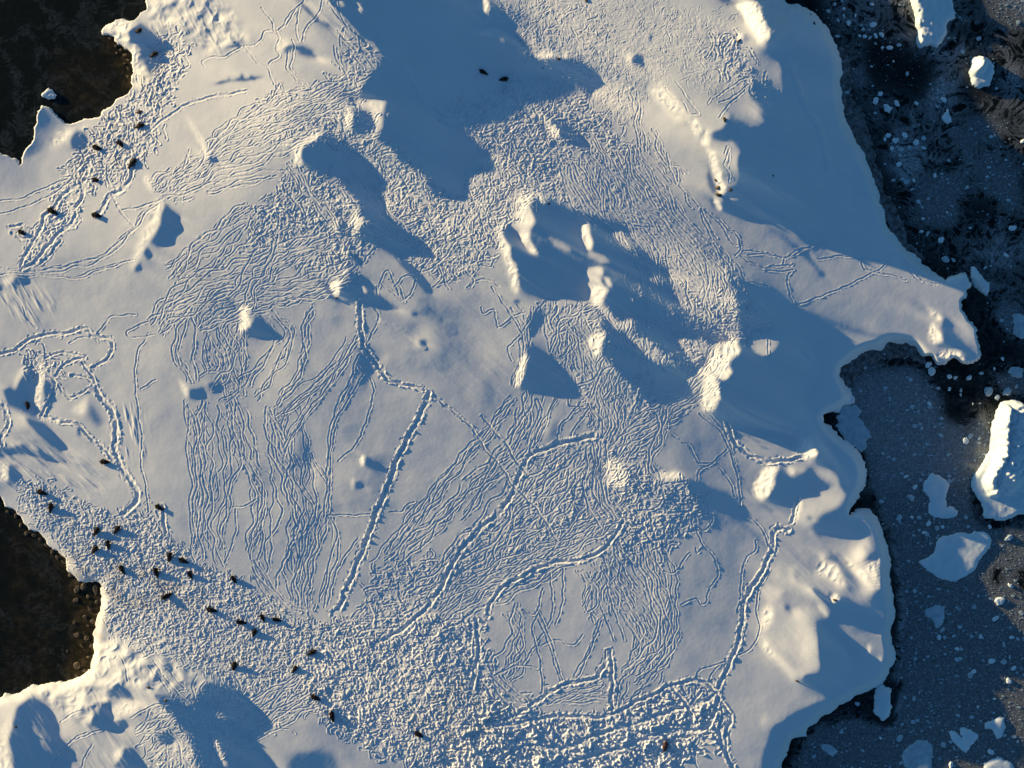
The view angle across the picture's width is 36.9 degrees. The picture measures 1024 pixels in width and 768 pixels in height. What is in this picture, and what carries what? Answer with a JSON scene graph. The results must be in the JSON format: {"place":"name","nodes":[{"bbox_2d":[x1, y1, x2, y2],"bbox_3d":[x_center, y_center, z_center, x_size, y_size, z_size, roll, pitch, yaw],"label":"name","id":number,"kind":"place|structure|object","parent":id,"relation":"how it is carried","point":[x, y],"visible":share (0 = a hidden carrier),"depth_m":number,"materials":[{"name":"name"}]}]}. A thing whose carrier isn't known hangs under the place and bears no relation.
{"place":"outdoors","nodes":[
{"label":"outdoors","id":0,"kind":"place"},
{"bbox_2d":[0,0,981,767],"bbox_3d":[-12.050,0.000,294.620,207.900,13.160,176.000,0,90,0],"label":"snow ground","id":1,"kind":"structure","parent":0,"point":[488,458],"depth_m":295.65,"materials":[{"name":"white snow"}]},
{"bbox_2d":[18,229,25,234],"bbox_3d":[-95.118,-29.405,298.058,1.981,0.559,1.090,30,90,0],"label":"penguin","id":2,"kind":"object","parent":1,"relation":"on","point":[21,231],"visible":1,"depth_m":297.93,"materials":[{"name":"fur"}]},
{"bbox_2d":[37,489,46,494],"bbox_3d":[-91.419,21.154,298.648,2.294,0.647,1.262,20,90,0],"label":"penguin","id":3,"kind":"object","parent":1,"relation":"on","point":[40,492],"visible":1,"depth_m":298.46,"materials":[{"name":"fur"}]},
{"bbox_2d":[47,503,54,512],"bbox_3d":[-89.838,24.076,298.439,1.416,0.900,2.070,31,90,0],"label":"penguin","id":4,"kind":"object","parent":1,"relation":"on","point":[50,507],"visible":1,"depth_m":298.41,"materials":[{"name":"fur"}]},
{"bbox_2d":[47,207,57,214],"bbox_3d":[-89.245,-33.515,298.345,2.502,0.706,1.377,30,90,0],"label":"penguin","id":5,"kind":"object","parent":1,"relation":"on","point":[51,210],"visible":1,"depth_m":298.16,"materials":[{"name":"fur"}]},
{"bbox_2d":[91,545,98,554],"bbox_3d":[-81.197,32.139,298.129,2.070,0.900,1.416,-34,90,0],"label":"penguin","id":6,"kind":"object","parent":1,"relation":"on","point":[94,548],"visible":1,"depth_m":298.06,"materials":[{"name":"fur"}]},
{"bbox_2d":[91,212,101,217],"bbox_3d":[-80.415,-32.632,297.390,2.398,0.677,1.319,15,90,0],"label":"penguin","id":7,"kind":"object","parent":1,"relation":"on","point":[95,214],"visible":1,"depth_m":297.23,"materials":[{"name":"fur"}]},
{"bbox_2d":[93,527,100,536],"bbox_3d":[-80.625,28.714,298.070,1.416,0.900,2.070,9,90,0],"label":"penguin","id":8,"kind":"object","parent":1,"relation":"on","point":[96,530],"visible":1,"depth_m":297.95,"materials":[{"name":"fur"}]},
{"bbox_2d":[92,144,101,149],"bbox_3d":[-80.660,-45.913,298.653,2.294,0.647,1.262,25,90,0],"label":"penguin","id":9,"kind":"object","parent":1,"relation":"on","point":[95,147],"visible":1,"depth_m":298.49,"materials":[{"name":"fur"}]},
{"bbox_2d":[99,458,109,464],"bbox_3d":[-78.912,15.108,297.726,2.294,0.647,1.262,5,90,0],"label":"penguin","id":10,"kind":"object","parent":1,"relation":"on","point":[102,461],"visible":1,"depth_m":297.56,"materials":[{"name":"fur"}]},
{"bbox_2d":[105,540,111,549],"bbox_3d":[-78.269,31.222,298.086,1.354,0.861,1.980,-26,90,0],"label":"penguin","id":11,"kind":"object","parent":1,"relation":"on","point":[107,542],"visible":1,"depth_m":297.99,"materials":[{"name":"fur"}]},
{"bbox_2d":[113,525,120,534],"bbox_3d":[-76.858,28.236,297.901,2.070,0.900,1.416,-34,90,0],"label":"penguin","id":12,"kind":"object","parent":1,"relation":"on","point":[116,528],"visible":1,"depth_m":297.85,"materials":[{"name":"fur"}]},
{"bbox_2d":[116,140,122,147],"bbox_3d":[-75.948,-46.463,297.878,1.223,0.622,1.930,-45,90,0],"label":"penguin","id":13,"kind":"object","parent":1,"relation":"on","point":[118,142],"visible":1,"depth_m":297.69,"materials":[{"name":"fur"}]},
{"bbox_2d":[118,565,125,574],"bbox_3d":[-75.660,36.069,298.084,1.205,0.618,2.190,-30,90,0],"label":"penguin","id":14,"kind":"object","parent":1,"relation":"on","point":[121,568],"visible":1,"depth_m":297.93,"materials":[{"name":"fur"}]},
{"bbox_2d":[127,158,136,168],"bbox_3d":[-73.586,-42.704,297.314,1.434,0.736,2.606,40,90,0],"label":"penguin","id":15,"kind":"object","parent":1,"relation":"on","point":[132,162],"visible":1,"depth_m":297.11,"materials":[{"name":"fur"}]},
{"bbox_2d":[134,122,143,128],"bbox_3d":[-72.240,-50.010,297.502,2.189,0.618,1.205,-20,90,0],"label":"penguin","id":16,"kind":"object","parent":1,"relation":"on","point":[139,125],"visible":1,"depth_m":297.36,"materials":[{"name":"fur"}]},
{"bbox_2d":[150,51,157,57],"bbox_3d":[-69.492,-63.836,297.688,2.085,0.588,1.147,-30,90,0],"label":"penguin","id":17,"kind":"object","parent":1,"relation":"on","point":[154,54],"visible":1,"depth_m":297.54,"materials":[{"name":"fur"}]},
{"bbox_2d":[152,568,159,577],"bbox_3d":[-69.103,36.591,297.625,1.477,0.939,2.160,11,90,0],"label":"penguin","id":18,"kind":"object","parent":1,"relation":"on","point":[156,572],"visible":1,"depth_m":297.56,"materials":[{"name":"fur"}]},
{"bbox_2d":[155,504,163,510],"bbox_3d":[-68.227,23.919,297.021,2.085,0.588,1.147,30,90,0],"label":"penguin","id":19,"kind":"object","parent":1,"relation":"on","point":[157,506],"visible":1,"depth_m":296.89,"materials":[{"name":"fur"}]},
{"bbox_2d":[161,593,172,600],"bbox_3d":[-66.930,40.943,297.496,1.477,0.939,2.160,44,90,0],"label":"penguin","id":20,"kind":"object","parent":1,"relation":"on","point":[166,596],"visible":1,"depth_m":297.42,"materials":[{"name":"fur"}]},
{"bbox_2d":[166,552,173,562],"bbox_3d":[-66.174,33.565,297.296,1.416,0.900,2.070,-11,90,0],"label":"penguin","id":21,"kind":"object","parent":1,"relation":"on","point":[169,556],"visible":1,"depth_m":297.22,"materials":[{"name":"fur"}]},
{"bbox_2d":[178,557,188,563],"bbox_3d":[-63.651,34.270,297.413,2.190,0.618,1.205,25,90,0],"label":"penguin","id":22,"kind":"object","parent":1,"relation":"on","point":[181,559],"visible":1,"depth_m":297.24,"materials":[{"name":"fur"}]},
{"bbox_2d":[187,571,192,578],"bbox_3d":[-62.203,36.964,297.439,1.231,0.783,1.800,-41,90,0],"label":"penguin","id":23,"kind":"object","parent":1,"relation":"on","point":[189,573],"visible":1,"depth_m":297.34,"materials":[{"name":"fur"}]},
{"bbox_2d":[206,606,216,612],"bbox_3d":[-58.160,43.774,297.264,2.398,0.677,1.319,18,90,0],"label":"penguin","id":24,"kind":"object","parent":1,"relation":"on","point":[210,609],"visible":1,"depth_m":297.07,"materials":[{"name":"fur"}]},
{"bbox_2d":[230,576,236,583],"bbox_3d":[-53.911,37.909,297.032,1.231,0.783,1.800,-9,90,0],"label":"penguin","id":25,"kind":"object","parent":1,"relation":"on","point":[233,578],"visible":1,"depth_m":296.96,"materials":[{"name":"fur"}]},
{"bbox_2d":[231,661,237,670],"bbox_3d":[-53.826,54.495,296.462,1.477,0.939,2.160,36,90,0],"label":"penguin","id":26,"kind":"object","parent":1,"relation":"on","point":[234,664],"visible":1,"depth_m":296.33,"materials":[{"name":"fur"}]},
{"bbox_2d":[236,618,246,625],"bbox_3d":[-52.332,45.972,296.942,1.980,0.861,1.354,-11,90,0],"label":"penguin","id":27,"kind":"object","parent":1,"relation":"on","point":[239,621],"visible":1,"depth_m":296.88,"materials":[{"name":"fur"}]},
{"bbox_2d":[252,629,257,636],"bbox_3d":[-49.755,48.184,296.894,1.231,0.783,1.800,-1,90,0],"label":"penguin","id":28,"kind":"object","parent":1,"relation":"on","point":[254,632],"visible":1,"depth_m":296.84,"materials":[{"name":"fur"}]},
{"bbox_2d":[259,614,264,622],"bbox_3d":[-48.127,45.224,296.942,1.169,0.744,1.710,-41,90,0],"label":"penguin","id":29,"kind":"object","parent":1,"relation":"on","point":[261,617],"visible":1,"depth_m":296.87,"materials":[{"name":"fur"}]},
{"bbox_2d":[272,616,280,621],"bbox_3d":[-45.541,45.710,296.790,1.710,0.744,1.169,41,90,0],"label":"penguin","id":30,"kind":"object","parent":1,"relation":"on","point":[275,619],"visible":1,"depth_m":296.72,"materials":[{"name":"fur"}]},
{"bbox_2d":[306,649,316,655],"bbox_3d":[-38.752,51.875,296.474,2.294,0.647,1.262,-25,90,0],"label":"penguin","id":31,"kind":"object","parent":1,"relation":"on","point":[311,652],"visible":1,"depth_m":296.30,"materials":[{"name":"fur"}]},
{"bbox_2d":[310,694,320,700],"bbox_3d":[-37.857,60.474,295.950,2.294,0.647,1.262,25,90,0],"label":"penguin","id":32,"kind":"object","parent":1,"relation":"on","point":[314,697],"visible":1,"depth_m":295.76,"materials":[{"name":"fur"}]},
{"bbox_2d":[328,710,334,721],"bbox_3d":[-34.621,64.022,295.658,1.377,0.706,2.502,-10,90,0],"label":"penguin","id":33,"kind":"object","parent":1,"relation":"on","point":[332,715],"visible":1,"depth_m":295.47,"materials":[{"name":"fur"}]},
{"bbox_2d":[414,731,422,736],"bbox_3d":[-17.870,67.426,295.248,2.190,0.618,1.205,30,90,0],"label":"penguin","id":34,"kind":"object","parent":1,"relation":"on","point":[417,733],"visible":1,"depth_m":295.08,"materials":[{"name":"fur"}]},
{"bbox_2d":[479,69,487,75],"bbox_3d":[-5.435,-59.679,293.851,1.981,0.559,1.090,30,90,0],"label":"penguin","id":35,"kind":"object","parent":1,"relation":"on","point":[482,71],"visible":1,"depth_m":293.72,"materials":[{"name":"fur"}]},
{"bbox_2d":[499,76,508,81],"bbox_3d":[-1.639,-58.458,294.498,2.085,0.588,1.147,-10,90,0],"label":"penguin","id":36,"kind":"object","parent":1,"relation":"on","point":[505,78],"visible":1,"depth_m":294.37,"materials":[{"name":"fur"}]},
{"bbox_2d":[663,740,668,751],"bbox_3d":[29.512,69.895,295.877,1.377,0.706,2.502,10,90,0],"label":"seal","id":37,"kind":"object","parent":1,"relation":"on","point":[665,745],"visible":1,"depth_m":295.69,"materials":[{"name":"fur"}]},
{"bbox_2d":[0,0,1023,767],"bbox_3d":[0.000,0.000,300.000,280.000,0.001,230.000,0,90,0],"label":"sea","id":38,"kind":"structure","parent":0,"point":[64,50],"depth_m":300.00,"materials":[{"name":"liquid"}]},
{"bbox_2d":[41,88,55,99],"bbox_3d":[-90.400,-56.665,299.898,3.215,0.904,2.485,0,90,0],"label":"ice floe","id":39,"kind":"object","parent":38,"relation":"on","point":[48,93],"visible":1,"depth_m":299.55,"materials":[{"name":"white ice"}]},
{"bbox_2d":[73,662,79,668],"bbox_3d":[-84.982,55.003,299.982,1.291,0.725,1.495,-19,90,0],"label":"rock","id":40,"kind":"object","parent":38,"relation":"in","point":[76,665],"visible":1,"depth_m":299.73,"materials":[{"name":"stone"}]},
{"bbox_2d":[74,585,79,592],"bbox_3d":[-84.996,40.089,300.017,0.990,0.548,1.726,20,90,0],"label":"rock","id":41,"kind":"object","parent":38,"relation":"in","point":[76,588],"visible":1,"depth_m":299.80,"materials":[{"name":"stone"}]},
{"bbox_2d":[80,583,85,589],"bbox_3d":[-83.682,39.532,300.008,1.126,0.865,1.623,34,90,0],"label":"rock","id":42,"kind":"object","parent":38,"relation":"in","point":[83,586],"visible":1,"depth_m":299.72,"materials":[{"name":"stone"}]},
{"bbox_2d":[93,584,97,594],"bbox_3d":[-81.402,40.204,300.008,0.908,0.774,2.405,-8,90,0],"label":"rock","id":43,"kind":"object","parent":38,"relation":"in","point":[95,590],"visible":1,"depth_m":299.77,"materials":[{"name":"stone"}]},
{"bbox_2d":[821,744,837,756],"bbox_3d":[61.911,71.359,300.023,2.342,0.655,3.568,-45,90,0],"label":"ice floe","id":44,"kind":"object","parent":38,"relation":"on","point":[832,751],"visible":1,"depth_m":299.78,"materials":[{"name":"white ice"}]},
{"bbox_2d":[836,404,870,451],"bbox_3d":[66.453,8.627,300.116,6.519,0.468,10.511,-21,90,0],"label":"ice floe","id":45,"kind":"object","parent":38,"relation":"on","point":[847,416],"visible":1,"depth_m":299.92,"materials":[{"name":"white ice"}]},
{"bbox_2d":[869,22,876,26],"bbox_3d":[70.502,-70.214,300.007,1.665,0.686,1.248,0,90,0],"label":"ice chunk","id":46,"kind":"object","parent":38,"relation":"on","point":[873,24],"visible":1,"depth_m":299.74,"materials":[{"name":"white ice"}]},
{"bbox_2d":[873,97,878,104],"bbox_3d":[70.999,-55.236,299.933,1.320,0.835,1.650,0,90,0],"label":"ice chunk","id":47,"kind":"object","parent":38,"relation":"on","point":[875,100],"visible":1,"depth_m":299.62,"materials":[{"name":"white ice"}]},
{"bbox_2d":[837,46,923,260],"bbox_3d":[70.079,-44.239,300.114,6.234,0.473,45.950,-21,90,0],"label":"ice shelf","id":48,"kind":"object","parent":38,"relation":"on","point":[854,115],"visible":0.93,"depth_m":299.90,"materials":[{"name":"grey ice"}]},
{"bbox_2d":[873,683,891,720],"bbox_3d":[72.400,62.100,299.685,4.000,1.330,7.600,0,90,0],"label":"ice floe","id":49,"kind":"object","parent":38,"relation":"on","point":[882,707],"visible":1,"depth_m":299.16,"materials":[{"name":"white ice"}]},
{"bbox_2d":[840,342,925,386],"bbox_3d":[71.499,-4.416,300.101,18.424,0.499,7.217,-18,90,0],"label":"ice shelf","id":50,"kind":"object","parent":38,"relation":"on","point":[851,370],"visible":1,"depth_m":299.89,"materials":[{"name":"black ice"}]},
{"bbox_2d":[883,104,892,112],"bbox_3d":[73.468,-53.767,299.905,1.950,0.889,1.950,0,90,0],"label":"ice floe","id":51,"kind":"object","parent":38,"relation":"on","point":[887,108],"visible":1,"depth_m":299.59,"materials":[{"name":"white ice"}]},
{"bbox_2d":[892,138,898,143],"bbox_3d":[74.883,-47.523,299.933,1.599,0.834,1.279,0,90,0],"label":"ice chunk","id":52,"kind":"object","parent":38,"relation":"on","point":[895,140],"visible":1,"depth_m":299.64,"materials":[{"name":"white ice"}]},
{"bbox_2d":[896,514,901,520],"bbox_3d":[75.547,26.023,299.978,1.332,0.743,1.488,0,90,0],"label":"ice chunk","id":53,"kind":"object","parent":38,"relation":"on","point":[899,517],"visible":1,"depth_m":299.67,"materials":[{"name":"white ice"}]},
{"bbox_2d":[897,734,902,741],"bbox_3d":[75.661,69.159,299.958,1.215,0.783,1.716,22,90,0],"label":"ice chunk","id":54,"kind":"object","parent":38,"relation":"on","point":[899,737],"visible":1,"depth_m":299.64,"materials":[{"name":"white ice"}]},
{"bbox_2d":[907,494,914,500],"bbox_3d":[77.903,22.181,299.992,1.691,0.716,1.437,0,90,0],"label":"ice chunk","id":55,"kind":"object","parent":38,"relation":"on","point":[911,497],"visible":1,"depth_m":299.70,"materials":[{"name":"white ice"}]},
{"bbox_2d":[799,0,1023,767],"bbox_3d":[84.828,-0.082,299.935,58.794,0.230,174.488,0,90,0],"label":"brash ice","id":56,"kind":"structure","parent":38,"relation":"on","point":[969,436],"depth_m":299.93,"materials":[{"name":"white ice"}]},
{"bbox_2d":[901,740,932,767],"bbox_3d":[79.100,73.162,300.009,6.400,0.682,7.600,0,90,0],"label":"ice floe","id":57,"kind":"object","parent":38,"relation":"on","point":[917,754],"visible":1,"depth_m":299.72,"materials":[{"name":"white ice"}]},
{"bbox_2d":[925,362,931,367],"bbox_3d":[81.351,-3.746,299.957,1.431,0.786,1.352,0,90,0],"label":"ice chunk","id":58,"kind":"object","parent":38,"relation":"on","point":[928,364],"visible":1,"depth_m":299.69,"materials":[{"name":"white ice"}]},
{"bbox_2d":[928,367,935,375],"bbox_3d":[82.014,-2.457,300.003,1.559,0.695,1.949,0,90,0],"label":"ice chunk","id":59,"kind":"object","parent":38,"relation":"on","point":[931,371],"visible":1,"depth_m":299.71,"materials":[{"name":"white ice"}]},
{"bbox_2d":[910,0,955,47],"bbox_3d":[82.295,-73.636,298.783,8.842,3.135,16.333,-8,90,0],"label":"iceberg","id":60,"kind":"object","parent":38,"relation":"on","point":[933,18],"visible":1,"depth_m":298.59,"materials":[{"name":"white ice"}]},
{"bbox_2d":[924,604,943,627],"bbox_3d":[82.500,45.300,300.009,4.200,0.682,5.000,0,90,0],"label":"ice floe","id":61,"kind":"object","parent":38,"relation":"on","point":[935,613],"visible":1,"depth_m":299.74,"materials":[{"name":"white ice"}]},
{"bbox_2d":[922,473,957,517],"bbox_3d":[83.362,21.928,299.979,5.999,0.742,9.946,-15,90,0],"label":"ice floe","id":62,"kind":"object","parent":38,"relation":"on","point":[935,488],"visible":1,"depth_m":299.68,"materials":[{"name":"white ice"}]},
{"bbox_2d":[938,237,943,242],"bbox_3d":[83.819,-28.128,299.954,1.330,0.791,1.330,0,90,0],"label":"ice chunk","id":63,"kind":"object","parent":38,"relation":"on","point":[940,239],"visible":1,"depth_m":299.63,"materials":[{"name":"white ice"}]},
{"bbox_2d":[942,256,948,262],"bbox_3d":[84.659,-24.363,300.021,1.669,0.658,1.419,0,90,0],"label":"ice chunk","id":64,"kind":"object","parent":38,"relation":"on","point":[945,259],"visible":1,"depth_m":299.75,"materials":[{"name":"white ice"}]},
{"bbox_2d":[941,109,951,123],"bbox_3d":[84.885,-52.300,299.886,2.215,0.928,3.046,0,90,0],"label":"ice floe","id":65,"kind":"object","parent":38,"relation":"on","point":[946,117],"visible":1,"depth_m":299.51,"materials":[{"name":"white ice"}]},
{"bbox_2d":[919,531,990,580],"bbox_3d":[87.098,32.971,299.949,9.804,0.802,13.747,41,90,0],"label":"ice floe","id":66,"kind":"object","parent":38,"relation":"on","point":[956,556],"visible":1,"depth_m":299.62,"materials":[{"name":"white ice"}]},
{"bbox_2d":[948,727,977,751],"bbox_3d":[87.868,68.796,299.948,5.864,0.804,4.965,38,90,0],"label":"ice floe","id":67,"kind":"object","parent":38,"relation":"on","point":[966,740],"visible":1,"depth_m":299.64,"materials":[{"name":"white ice"}]},
{"bbox_2d":[963,437,968,443],"bbox_3d":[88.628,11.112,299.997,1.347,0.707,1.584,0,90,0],"label":"ice chunk","id":68,"kind":"object","parent":38,"relation":"on","point":[965,440],"visible":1,"depth_m":299.72,"materials":[{"name":"white ice"}]},
{"bbox_2d":[971,266,988,295],"bbox_3d":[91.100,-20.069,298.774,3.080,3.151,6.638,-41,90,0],"label":"ice floe","id":69,"kind":"object","parent":38,"relation":"on","point":[980,283],"visible":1,"depth_m":299.17,"materials":[{"name":"white ice"}]},
{"bbox_2d":[969,56,993,88],"bbox_3d":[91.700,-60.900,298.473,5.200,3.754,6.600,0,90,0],"label":"iceberg","id":70,"kind":"object","parent":38,"relation":"on","point":[981,71],"visible":1,"depth_m":299.08,"materials":[{"name":"white ice"}]},
{"bbox_2d":[984,387,992,395],"bbox_3d":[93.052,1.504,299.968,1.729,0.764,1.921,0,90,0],"label":"ice chunk","id":71,"kind":"object","parent":38,"relation":"on","point":[988,391],"visible":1,"depth_m":299.69,"materials":[{"name":"white ice"}]},
{"bbox_2d":[987,749,994,754],"bbox_3d":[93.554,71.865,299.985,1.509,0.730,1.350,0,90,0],"label":"ice chunk","id":72,"kind":"object","parent":38,"relation":"on","point":[990,751],"visible":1,"depth_m":299.70,"materials":[{"name":"white ice"}]},
{"bbox_2d":[988,658,995,663],"bbox_3d":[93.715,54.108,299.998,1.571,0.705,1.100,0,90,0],"label":"ice chunk","id":73,"kind":"object","parent":38,"relation":"on","point":[991,661],"visible":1,"depth_m":299.73,"materials":[{"name":"white ice"}]},
{"bbox_2d":[984,716,1005,738],"bbox_3d":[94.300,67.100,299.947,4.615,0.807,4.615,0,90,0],"label":"ice floe","id":74,"kind":"object","parent":38,"relation":"on","point":[997,726],"visible":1,"depth_m":299.66,"materials":[{"name":"white ice"}]},
{"bbox_2d":[971,400,1023,520],"bbox_3d":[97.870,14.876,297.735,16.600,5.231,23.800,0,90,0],"label":"iceberg","id":75,"kind":"object","parent":38,"relation":"on","point":[997,484],"visible":1,"depth_m":298.05,"materials":[{"name":"white ice"}]},
{"bbox_2d":[983,756,1013,767],"bbox_3d":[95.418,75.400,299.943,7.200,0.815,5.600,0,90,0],"label":"ice floe","id":76,"kind":"object","parent":38,"relation":"on","point":[999,762],"visible":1,"depth_m":299.63,"materials":[{"name":"white ice"}]},
{"bbox_2d":[994,597,1004,605],"bbox_3d":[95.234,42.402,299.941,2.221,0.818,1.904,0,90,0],"label":"ice chunk","id":77,"kind":"object","parent":38,"relation":"on","point":[998,601],"visible":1,"depth_m":299.66,"materials":[{"name":"white ice"}]},
{"bbox_2d":[1003,387,1011,395],"bbox_3d":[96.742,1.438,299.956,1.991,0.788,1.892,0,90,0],"label":"ice chunk","id":78,"kind":"object","parent":38,"relation":"on","point":[1007,391],"visible":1,"depth_m":299.67,"materials":[{"name":"white ice"}]},
{"bbox_2d":[1004,534,1012,540],"bbox_3d":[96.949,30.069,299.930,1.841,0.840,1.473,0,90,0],"label":"ice chunk","id":79,"kind":"object","parent":38,"relation":"on","point":[1008,537],"visible":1,"depth_m":299.65,"materials":[{"name":"white ice"}]},
{"bbox_2d":[1008,226,1016,230],"bbox_3d":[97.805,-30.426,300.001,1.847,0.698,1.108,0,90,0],"label":"ice chunk","id":80,"kind":"object","parent":38,"relation":"on","point":[1011,228],"visible":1,"depth_m":299.73,"materials":[{"name":"white ice"}]},
{"bbox_2d":[1008,367,1023,377],"bbox_3d":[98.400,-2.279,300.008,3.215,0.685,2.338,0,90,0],"label":"ice floe","id":81,"kind":"object","parent":38,"relation":"on","point":[1016,372],"visible":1,"depth_m":299.72,"materials":[{"name":"white ice"}]},
{"bbox_2d":[1012,314,1023,338],"bbox_3d":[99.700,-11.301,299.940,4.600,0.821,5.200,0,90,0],"label":"ice floe","id":82,"kind":"object","parent":38,"relation":"on","point":[1018,327],"visible":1,"depth_m":299.65,"materials":[{"name":"white ice"}]}
]}

